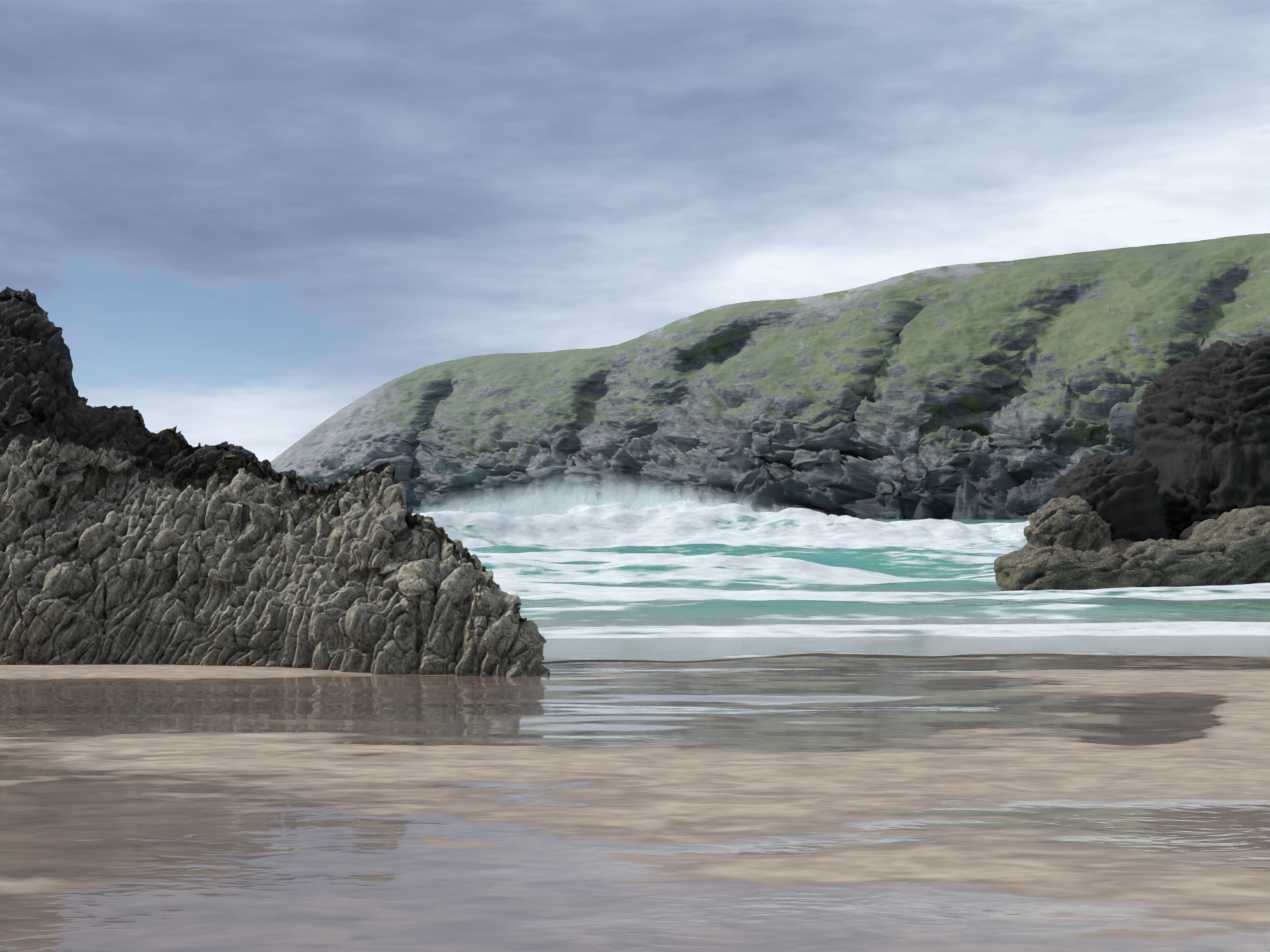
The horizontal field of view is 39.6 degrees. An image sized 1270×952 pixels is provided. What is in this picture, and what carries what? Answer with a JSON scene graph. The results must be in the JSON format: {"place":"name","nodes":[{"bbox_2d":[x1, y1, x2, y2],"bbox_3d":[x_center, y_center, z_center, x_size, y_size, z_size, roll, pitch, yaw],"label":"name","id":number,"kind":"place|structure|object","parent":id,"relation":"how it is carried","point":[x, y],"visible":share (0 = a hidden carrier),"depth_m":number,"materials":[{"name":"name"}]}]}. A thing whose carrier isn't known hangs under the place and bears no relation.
{"place":"outdoors","nodes":[
{"label":"outdoors","id":0,"kind":"place"},
{"bbox_2d":[0,653,1269,951],"bbox_3d":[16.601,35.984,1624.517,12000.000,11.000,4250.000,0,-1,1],"label":"beach ground","id":1,"kind":"structure","parent":0,"point":[950,803],"depth_m":10.10,"materials":[{"name":"beige sand"}]},
{"bbox_2d":[0,287,549,676],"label":"rock","id":2,"kind":"object","parent":1,"relation":"on","point":[127,537],"visible":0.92,"depth_m":22.46,"materials":[{"name":"grey stone"}]},
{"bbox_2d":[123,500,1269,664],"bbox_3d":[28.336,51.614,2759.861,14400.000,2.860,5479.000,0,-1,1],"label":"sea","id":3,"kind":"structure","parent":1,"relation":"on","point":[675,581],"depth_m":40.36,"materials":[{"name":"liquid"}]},
{"bbox_2d":[412,467,1009,533],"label":"surf spray","id":4,"kind":"object","parent":3,"relation":"on","point":[559,503],"visible":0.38,"depth_m":93.86,"materials":[{"name":"white liquid"}]},
{"bbox_2d":[994,335,1269,590],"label":"rock","id":5,"kind":"object","parent":1,"relation":"on","point":[1180,497],"visible":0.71,"depth_m":45.35,"materials":[{"name":"black stone"}]},
{"bbox_2d":[0,0,1269,461],"label":"sky","id":6,"kind":"structure","parent":0,"point":[239,222],"materials":[{"name":"grey"}]},
{"bbox_2d":[270,233,1269,519],"bbox_3d":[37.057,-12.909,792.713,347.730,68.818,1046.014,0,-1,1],"label":"headland","id":7,"kind":"structure","parent":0,"point":[1006,391],"depth_m":386.59,"materials":[{"name":"green plant"}]}
]}

